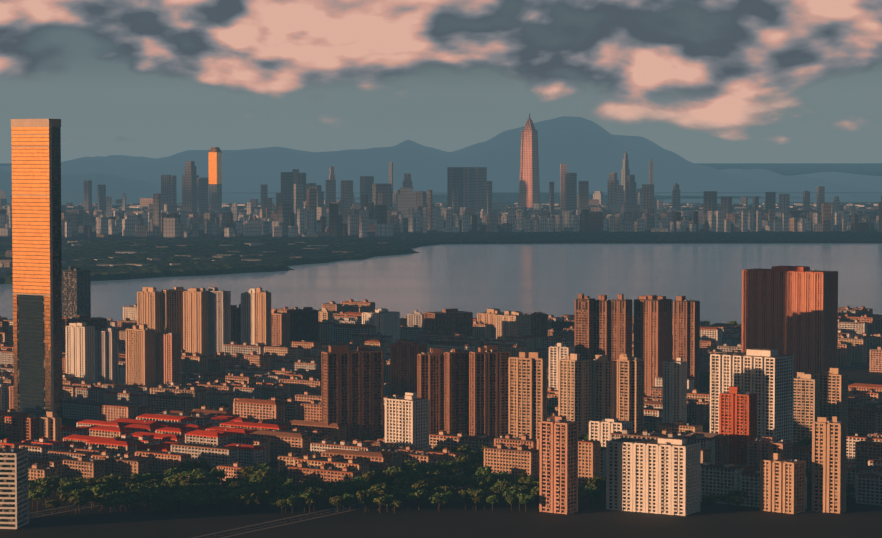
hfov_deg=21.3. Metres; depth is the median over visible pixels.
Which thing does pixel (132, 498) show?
tree
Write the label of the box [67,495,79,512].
tree
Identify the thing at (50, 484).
tree
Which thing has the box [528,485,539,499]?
tree
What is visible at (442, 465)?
tree
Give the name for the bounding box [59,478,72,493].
tree
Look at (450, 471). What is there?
tree
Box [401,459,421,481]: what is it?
tree
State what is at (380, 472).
tree
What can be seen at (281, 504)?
tree
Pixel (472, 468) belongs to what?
tree
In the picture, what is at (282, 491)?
tree
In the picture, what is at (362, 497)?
tree
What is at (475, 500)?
tree
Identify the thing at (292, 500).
tree
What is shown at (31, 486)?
tree
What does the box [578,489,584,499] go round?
tree
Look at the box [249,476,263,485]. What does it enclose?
tree
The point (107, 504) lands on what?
tree
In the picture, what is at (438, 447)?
tree
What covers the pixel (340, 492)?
tree
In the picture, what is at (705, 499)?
tree
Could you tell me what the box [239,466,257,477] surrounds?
tree
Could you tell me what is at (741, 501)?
tree
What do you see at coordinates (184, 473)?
tree
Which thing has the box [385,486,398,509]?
tree
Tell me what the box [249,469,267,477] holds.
tree
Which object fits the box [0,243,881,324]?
bay water
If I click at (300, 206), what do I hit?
city
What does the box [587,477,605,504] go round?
tree
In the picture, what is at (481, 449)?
tree
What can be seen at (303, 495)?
tree
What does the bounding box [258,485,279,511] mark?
tree
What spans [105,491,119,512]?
tree
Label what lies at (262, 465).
tree
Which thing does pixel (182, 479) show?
tree
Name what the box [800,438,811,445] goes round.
tree
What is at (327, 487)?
tree
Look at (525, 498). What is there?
tree
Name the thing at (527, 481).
tree
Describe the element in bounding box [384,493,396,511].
tree
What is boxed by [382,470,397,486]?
tree
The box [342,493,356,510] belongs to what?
tree
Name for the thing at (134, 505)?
tree
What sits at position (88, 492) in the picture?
tree
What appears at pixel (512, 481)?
tree
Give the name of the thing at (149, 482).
tree
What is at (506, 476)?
tree
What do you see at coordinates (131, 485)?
tree
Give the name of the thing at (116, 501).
tree
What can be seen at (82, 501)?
tree
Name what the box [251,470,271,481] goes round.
tree
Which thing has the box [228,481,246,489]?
tree
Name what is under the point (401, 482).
tree
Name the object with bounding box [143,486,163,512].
tree
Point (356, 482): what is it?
tree
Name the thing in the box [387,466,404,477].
tree
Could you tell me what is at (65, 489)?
tree
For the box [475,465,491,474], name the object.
tree
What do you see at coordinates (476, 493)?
tree
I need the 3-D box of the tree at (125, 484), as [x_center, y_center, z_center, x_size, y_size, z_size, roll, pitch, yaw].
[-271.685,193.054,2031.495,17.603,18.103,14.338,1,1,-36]
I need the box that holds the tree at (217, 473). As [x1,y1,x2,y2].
[208,468,225,478]
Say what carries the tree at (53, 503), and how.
on the ground
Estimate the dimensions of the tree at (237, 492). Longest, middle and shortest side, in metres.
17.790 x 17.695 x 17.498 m
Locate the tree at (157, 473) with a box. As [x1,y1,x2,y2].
[150,471,161,479]
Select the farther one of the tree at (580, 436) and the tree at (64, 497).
the tree at (580, 436)
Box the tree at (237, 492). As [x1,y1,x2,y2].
[229,490,246,510]
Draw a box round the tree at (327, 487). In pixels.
[323,483,337,503]
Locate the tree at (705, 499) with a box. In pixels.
[702,494,711,510]
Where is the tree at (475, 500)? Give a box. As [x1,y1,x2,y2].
[469,497,481,505]
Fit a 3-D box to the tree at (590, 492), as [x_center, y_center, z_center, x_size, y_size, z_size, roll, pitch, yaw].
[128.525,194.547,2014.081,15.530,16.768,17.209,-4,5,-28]
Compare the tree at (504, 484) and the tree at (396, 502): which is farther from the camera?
the tree at (504, 484)
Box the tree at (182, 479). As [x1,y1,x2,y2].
[173,473,195,484]
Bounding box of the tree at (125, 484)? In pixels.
[119,481,136,486]
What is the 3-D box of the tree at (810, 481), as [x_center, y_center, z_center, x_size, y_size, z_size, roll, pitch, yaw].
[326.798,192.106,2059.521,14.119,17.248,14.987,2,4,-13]
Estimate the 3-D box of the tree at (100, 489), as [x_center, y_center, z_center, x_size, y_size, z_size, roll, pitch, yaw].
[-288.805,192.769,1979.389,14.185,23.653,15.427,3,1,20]
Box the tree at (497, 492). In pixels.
[490,488,506,505]
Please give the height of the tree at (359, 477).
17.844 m
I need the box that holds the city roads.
[29,363,869,537]
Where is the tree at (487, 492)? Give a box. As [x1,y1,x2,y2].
[482,489,493,508]
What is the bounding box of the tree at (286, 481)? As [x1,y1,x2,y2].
[278,477,293,487]
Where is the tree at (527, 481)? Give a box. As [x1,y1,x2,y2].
[518,476,535,487]
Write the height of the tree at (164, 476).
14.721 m
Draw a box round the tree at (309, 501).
[304,496,315,512]
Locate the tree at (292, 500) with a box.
[286,496,297,513]
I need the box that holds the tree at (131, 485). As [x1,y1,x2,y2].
[127,483,143,509]
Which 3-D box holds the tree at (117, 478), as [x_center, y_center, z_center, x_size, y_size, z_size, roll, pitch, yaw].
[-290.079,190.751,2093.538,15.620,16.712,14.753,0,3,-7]
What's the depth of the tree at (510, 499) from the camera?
1977.45 m
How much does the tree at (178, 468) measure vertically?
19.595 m
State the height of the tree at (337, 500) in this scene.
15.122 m
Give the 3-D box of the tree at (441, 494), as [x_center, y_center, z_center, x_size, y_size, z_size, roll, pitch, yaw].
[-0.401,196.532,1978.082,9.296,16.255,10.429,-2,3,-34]
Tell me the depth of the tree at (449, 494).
1986.76 m
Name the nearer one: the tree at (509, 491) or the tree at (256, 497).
the tree at (256, 497)
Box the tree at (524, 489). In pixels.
[508,484,530,506]
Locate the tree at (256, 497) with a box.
[244,491,261,513]
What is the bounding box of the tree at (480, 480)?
[475,476,493,486]
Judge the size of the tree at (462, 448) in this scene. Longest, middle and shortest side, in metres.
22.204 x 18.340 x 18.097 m
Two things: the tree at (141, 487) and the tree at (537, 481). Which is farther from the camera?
the tree at (537, 481)
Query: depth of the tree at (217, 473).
2098.19 m
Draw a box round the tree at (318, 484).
[310,482,325,503]
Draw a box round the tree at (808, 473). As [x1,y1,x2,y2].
[806,468,811,476]
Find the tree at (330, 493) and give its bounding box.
[327,488,337,496]
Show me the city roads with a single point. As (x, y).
(273, 523)
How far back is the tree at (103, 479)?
2052.03 m
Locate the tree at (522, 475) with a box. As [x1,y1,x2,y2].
[516,473,530,478]
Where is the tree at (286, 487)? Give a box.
[279,483,292,490]
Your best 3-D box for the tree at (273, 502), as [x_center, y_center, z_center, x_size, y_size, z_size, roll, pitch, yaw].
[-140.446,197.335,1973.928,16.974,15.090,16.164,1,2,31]
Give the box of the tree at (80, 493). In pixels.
[71,489,85,510]
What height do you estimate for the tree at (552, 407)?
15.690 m
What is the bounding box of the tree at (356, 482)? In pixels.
[353,479,365,490]
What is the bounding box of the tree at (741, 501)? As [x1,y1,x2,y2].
[735,498,744,504]
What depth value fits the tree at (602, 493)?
2008.07 m
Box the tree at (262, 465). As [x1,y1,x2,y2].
[258,463,268,467]
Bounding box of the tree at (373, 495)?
[357,489,375,511]
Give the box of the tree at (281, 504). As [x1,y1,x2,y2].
[275,498,286,508]
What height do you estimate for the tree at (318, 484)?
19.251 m
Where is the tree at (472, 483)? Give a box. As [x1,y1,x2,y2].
[470,475,484,487]
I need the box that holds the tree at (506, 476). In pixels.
[496,471,515,481]
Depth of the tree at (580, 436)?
2399.71 m
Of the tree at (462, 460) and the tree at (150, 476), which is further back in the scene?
the tree at (462, 460)
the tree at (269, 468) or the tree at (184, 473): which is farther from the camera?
the tree at (269, 468)
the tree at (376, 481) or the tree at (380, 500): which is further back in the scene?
the tree at (376, 481)
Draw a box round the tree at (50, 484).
[37,478,57,500]
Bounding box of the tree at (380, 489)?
[366,483,389,510]
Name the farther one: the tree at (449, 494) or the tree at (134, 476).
the tree at (134, 476)
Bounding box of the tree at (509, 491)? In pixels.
[499,488,523,508]
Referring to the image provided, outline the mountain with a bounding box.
[0,116,881,192]
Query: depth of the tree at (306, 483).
2027.34 m
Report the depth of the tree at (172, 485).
2009.05 m
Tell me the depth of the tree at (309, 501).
1967.49 m
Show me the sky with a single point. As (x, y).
(703, 81)
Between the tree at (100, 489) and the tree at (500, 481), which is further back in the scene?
the tree at (500, 481)
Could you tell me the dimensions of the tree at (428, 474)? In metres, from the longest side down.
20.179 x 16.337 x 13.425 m
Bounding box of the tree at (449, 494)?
[437,491,453,509]
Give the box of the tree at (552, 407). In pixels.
[547,405,554,409]
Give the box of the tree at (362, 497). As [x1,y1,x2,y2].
[355,490,371,512]
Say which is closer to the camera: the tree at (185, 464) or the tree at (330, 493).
the tree at (330, 493)
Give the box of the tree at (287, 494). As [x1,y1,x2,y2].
[283,491,295,509]
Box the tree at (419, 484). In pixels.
[411,480,433,503]
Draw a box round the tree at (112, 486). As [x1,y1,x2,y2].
[102,482,115,489]
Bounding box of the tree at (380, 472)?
[377,469,386,477]
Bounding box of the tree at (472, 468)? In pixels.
[464,464,480,472]
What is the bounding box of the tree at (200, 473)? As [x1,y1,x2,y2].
[188,468,208,477]
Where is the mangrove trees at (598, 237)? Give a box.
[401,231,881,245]
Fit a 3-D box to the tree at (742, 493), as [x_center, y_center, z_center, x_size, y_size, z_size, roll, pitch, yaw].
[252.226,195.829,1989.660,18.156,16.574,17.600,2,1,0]
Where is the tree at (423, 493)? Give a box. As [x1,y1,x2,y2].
[413,488,428,509]
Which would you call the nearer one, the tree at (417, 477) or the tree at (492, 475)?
the tree at (417, 477)
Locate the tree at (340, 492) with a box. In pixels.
[333,488,347,497]
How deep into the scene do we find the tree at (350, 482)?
2043.93 m
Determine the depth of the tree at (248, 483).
2034.60 m
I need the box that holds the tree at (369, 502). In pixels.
[363,499,373,510]
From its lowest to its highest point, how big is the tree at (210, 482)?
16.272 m
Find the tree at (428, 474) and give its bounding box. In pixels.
[423,471,442,477]
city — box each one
[0,113,881,275]
[0,119,881,528]
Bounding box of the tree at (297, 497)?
[288,492,301,510]
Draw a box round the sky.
[0,0,881,162]
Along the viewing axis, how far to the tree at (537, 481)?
2043.21 m
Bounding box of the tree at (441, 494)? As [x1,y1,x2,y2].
[434,493,444,501]
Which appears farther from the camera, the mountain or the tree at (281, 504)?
the mountain
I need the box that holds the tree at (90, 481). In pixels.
[83,477,98,486]
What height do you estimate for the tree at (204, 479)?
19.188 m
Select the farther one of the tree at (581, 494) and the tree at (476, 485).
the tree at (476, 485)
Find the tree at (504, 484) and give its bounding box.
[497,482,513,488]
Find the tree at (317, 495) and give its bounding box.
[304,487,323,510]
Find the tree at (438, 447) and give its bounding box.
[433,445,444,450]
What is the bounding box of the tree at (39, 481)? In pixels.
[34,477,52,487]
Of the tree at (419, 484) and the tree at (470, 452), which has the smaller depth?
the tree at (419, 484)
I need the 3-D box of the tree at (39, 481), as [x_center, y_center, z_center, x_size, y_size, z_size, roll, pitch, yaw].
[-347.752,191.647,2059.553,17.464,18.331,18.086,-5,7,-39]
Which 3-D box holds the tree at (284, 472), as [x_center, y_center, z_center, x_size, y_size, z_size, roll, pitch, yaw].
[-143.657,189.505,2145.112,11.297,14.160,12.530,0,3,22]
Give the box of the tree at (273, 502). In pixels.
[269,496,285,511]
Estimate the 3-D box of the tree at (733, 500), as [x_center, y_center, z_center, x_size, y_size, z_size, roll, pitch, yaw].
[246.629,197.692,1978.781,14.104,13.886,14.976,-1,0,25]
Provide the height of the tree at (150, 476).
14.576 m
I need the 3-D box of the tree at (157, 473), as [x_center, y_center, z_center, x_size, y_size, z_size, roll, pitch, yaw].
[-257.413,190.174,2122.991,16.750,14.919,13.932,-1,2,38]
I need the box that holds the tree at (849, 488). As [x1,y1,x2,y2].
[846,483,853,492]
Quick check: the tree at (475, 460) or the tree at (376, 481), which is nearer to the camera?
the tree at (376, 481)
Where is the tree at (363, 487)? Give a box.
[354,483,368,490]
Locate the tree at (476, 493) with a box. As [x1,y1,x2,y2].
[466,488,483,509]
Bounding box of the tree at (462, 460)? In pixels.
[455,455,470,475]
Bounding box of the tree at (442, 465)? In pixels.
[434,459,459,479]
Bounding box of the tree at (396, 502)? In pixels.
[384,499,403,512]
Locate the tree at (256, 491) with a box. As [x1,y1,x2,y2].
[246,490,263,511]
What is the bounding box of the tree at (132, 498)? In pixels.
[124,494,141,511]
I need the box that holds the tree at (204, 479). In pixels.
[193,476,210,482]
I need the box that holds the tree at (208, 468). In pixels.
[201,463,213,471]
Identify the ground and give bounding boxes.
[0,163,881,537]
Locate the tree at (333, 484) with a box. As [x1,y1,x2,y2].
[328,479,346,491]
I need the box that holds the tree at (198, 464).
[185,459,204,469]
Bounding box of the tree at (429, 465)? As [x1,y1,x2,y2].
[419,462,434,472]
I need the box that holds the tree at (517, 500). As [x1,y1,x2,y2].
[514,492,523,510]
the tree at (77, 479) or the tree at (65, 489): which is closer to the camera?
the tree at (65, 489)
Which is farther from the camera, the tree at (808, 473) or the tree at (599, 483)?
the tree at (808, 473)
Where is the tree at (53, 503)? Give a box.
[42,500,60,513]
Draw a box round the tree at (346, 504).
[339,501,350,512]
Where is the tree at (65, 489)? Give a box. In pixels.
[57,484,75,503]
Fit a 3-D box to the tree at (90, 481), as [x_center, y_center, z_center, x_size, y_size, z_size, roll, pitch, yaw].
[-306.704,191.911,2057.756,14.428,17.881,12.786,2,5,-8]
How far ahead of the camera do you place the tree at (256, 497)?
1962.57 m
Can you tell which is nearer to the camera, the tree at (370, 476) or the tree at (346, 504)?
the tree at (346, 504)
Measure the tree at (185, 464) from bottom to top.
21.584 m
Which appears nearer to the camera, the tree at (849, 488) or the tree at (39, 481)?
the tree at (849, 488)
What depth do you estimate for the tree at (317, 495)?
1978.21 m
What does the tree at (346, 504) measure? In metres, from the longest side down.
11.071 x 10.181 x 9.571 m
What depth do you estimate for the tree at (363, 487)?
2028.11 m
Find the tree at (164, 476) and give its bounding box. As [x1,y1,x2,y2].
[162,472,177,480]
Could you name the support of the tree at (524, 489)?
on the ground
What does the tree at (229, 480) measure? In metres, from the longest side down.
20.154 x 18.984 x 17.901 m
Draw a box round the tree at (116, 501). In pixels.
[110,497,125,513]
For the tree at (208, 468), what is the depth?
2160.60 m
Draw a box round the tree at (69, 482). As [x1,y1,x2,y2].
[63,480,87,486]
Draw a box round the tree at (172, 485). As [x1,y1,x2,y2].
[168,482,178,490]
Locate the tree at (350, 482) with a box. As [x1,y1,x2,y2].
[346,479,359,485]
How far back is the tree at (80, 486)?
2017.15 m
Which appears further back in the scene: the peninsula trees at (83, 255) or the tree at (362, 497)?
the peninsula trees at (83, 255)
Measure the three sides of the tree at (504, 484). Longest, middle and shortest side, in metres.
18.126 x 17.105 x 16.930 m
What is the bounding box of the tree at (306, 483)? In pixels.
[300,478,319,490]
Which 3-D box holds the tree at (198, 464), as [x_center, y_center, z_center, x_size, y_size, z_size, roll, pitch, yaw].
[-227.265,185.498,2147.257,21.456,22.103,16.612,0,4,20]
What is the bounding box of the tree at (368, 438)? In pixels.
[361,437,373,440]
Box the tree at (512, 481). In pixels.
[508,478,517,483]
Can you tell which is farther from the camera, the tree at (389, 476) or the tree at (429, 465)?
the tree at (429, 465)
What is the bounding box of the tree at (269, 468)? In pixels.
[258,466,274,474]
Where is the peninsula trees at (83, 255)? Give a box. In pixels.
[0,237,419,283]
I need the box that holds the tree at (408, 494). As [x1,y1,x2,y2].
[396,488,418,509]
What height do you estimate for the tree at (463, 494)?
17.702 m
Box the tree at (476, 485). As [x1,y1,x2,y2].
[474,482,484,488]
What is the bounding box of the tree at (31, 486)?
[28,483,39,490]
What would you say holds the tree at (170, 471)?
on the ground
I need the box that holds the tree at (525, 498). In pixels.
[516,494,534,511]
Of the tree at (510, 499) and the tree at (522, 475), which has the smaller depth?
the tree at (510, 499)
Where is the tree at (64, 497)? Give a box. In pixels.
[59,492,73,502]
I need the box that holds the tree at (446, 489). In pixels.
[436,486,454,507]
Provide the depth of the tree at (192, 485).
2000.21 m
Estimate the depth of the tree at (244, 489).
1999.98 m
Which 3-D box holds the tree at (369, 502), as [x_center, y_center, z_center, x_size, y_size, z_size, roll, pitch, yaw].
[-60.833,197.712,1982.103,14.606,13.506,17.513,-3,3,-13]
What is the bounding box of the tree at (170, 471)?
[163,468,178,475]
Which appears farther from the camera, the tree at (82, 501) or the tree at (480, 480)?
the tree at (480, 480)
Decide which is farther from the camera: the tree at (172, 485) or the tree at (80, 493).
the tree at (172, 485)
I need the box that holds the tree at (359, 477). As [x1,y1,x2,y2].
[352,476,371,483]
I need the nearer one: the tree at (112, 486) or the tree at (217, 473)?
the tree at (112, 486)
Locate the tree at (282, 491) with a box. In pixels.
[279,488,291,509]
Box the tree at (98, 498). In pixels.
[90,494,105,510]
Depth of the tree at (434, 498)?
1972.96 m
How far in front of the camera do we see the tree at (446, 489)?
1996.63 m
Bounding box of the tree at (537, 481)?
[530,477,539,488]
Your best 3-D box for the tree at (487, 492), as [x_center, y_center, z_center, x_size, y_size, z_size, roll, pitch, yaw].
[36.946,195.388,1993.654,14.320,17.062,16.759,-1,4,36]
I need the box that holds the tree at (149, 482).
[142,479,159,485]
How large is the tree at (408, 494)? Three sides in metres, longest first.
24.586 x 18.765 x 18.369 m
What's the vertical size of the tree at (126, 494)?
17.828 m
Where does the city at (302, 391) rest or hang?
on the ground
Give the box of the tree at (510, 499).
[503,493,516,510]
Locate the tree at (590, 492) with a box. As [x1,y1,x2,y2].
[582,486,598,504]
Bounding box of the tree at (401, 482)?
[392,478,409,500]
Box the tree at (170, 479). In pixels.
[163,475,177,483]
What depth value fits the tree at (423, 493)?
1984.20 m
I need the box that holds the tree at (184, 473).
[181,471,197,475]
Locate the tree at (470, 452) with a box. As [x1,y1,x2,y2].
[465,450,479,456]
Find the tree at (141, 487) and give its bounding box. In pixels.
[129,485,145,509]
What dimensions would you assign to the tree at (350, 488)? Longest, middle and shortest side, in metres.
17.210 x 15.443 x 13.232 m
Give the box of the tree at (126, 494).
[119,490,131,510]
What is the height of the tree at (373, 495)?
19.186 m
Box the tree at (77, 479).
[72,477,83,481]
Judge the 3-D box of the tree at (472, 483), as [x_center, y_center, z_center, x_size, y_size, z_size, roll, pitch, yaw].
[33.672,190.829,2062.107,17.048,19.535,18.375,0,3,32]
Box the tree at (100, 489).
[92,484,108,510]
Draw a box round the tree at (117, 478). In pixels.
[110,474,124,481]
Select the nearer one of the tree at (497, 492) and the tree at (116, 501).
the tree at (116, 501)
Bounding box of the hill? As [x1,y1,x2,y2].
[0,169,881,204]
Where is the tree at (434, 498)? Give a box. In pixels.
[428,494,447,511]
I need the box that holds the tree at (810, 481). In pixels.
[807,478,811,487]
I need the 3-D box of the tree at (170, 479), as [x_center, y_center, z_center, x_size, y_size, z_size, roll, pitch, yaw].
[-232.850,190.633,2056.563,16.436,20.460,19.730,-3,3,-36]
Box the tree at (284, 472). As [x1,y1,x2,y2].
[277,469,287,477]
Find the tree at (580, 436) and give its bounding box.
[578,433,583,439]
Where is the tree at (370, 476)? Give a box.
[362,470,377,481]
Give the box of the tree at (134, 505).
[130,503,138,513]
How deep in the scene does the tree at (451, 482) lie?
2074.68 m
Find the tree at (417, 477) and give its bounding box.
[412,475,426,482]
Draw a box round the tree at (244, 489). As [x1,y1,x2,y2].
[231,487,252,507]
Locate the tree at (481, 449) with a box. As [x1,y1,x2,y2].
[478,444,489,452]
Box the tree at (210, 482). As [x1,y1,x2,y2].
[205,480,218,485]
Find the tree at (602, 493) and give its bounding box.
[599,488,605,496]
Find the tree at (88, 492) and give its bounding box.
[83,486,93,508]
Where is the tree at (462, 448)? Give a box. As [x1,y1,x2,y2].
[454,444,471,453]
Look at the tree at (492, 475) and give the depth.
2086.64 m
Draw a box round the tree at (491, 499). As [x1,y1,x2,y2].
[486,495,500,510]
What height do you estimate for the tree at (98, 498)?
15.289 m
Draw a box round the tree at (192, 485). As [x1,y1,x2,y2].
[182,483,198,507]
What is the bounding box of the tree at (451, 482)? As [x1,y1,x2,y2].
[440,479,457,486]
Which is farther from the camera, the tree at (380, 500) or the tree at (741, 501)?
the tree at (741, 501)
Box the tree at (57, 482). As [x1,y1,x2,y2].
[54,479,60,495]
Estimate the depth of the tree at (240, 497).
1961.72 m
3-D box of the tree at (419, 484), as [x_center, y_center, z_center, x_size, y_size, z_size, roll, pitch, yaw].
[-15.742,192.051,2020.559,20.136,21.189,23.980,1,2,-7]
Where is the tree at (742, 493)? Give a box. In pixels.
[728,490,747,509]
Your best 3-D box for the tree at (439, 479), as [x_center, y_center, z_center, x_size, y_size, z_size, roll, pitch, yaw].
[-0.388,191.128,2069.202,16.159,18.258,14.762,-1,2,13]
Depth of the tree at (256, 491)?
1973.18 m
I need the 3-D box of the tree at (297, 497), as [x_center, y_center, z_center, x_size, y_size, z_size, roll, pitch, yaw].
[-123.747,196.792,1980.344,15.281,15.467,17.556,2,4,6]
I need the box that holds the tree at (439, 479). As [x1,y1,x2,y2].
[431,475,448,484]
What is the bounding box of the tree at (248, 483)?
[242,481,254,486]
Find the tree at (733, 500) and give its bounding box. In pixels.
[725,495,740,511]
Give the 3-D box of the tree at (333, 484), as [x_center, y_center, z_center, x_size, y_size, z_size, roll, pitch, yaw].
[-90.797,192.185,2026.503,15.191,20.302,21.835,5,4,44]
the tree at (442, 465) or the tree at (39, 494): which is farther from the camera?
the tree at (442, 465)
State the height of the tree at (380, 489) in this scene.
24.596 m
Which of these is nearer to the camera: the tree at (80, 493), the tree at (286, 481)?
the tree at (80, 493)
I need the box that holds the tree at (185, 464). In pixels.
[179,461,194,471]
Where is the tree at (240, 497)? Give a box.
[234,492,251,513]
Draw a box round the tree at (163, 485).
[150,483,168,494]
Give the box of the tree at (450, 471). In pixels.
[446,467,461,474]
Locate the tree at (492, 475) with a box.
[487,473,498,480]
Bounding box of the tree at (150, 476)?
[142,473,158,479]
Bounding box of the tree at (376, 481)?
[371,478,382,485]
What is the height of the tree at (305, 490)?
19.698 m
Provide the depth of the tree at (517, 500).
1980.02 m
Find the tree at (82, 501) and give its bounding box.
[71,496,88,513]
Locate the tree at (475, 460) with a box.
[471,457,480,463]
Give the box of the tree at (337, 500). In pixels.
[329,496,345,513]
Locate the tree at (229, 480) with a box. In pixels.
[220,476,240,484]
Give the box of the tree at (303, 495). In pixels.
[298,492,310,511]
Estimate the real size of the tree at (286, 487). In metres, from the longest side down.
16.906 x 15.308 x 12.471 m
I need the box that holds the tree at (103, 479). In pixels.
[96,476,116,485]
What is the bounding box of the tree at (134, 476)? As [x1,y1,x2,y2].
[129,473,144,482]
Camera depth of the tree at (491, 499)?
1978.73 m
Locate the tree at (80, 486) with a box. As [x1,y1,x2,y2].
[70,482,88,491]
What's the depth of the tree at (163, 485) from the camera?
1993.73 m
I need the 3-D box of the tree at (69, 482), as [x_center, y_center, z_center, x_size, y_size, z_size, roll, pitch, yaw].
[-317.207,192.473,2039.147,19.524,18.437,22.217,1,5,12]
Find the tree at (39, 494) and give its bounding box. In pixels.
[28,487,49,510]
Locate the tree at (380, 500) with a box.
[372,496,386,512]
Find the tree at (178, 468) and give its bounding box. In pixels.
[169,464,184,472]
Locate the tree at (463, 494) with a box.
[459,489,470,509]
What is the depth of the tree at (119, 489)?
1986.65 m
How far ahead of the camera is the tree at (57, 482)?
2062.14 m
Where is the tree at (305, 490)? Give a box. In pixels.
[301,486,324,509]
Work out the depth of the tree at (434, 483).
2030.39 m
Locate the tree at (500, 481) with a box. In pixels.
[494,479,507,499]
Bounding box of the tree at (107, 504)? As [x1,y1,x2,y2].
[100,500,113,511]
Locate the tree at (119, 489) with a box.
[115,486,132,509]
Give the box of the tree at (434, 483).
[426,481,440,487]
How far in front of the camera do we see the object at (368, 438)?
2385.12 m
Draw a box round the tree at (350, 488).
[341,485,353,493]

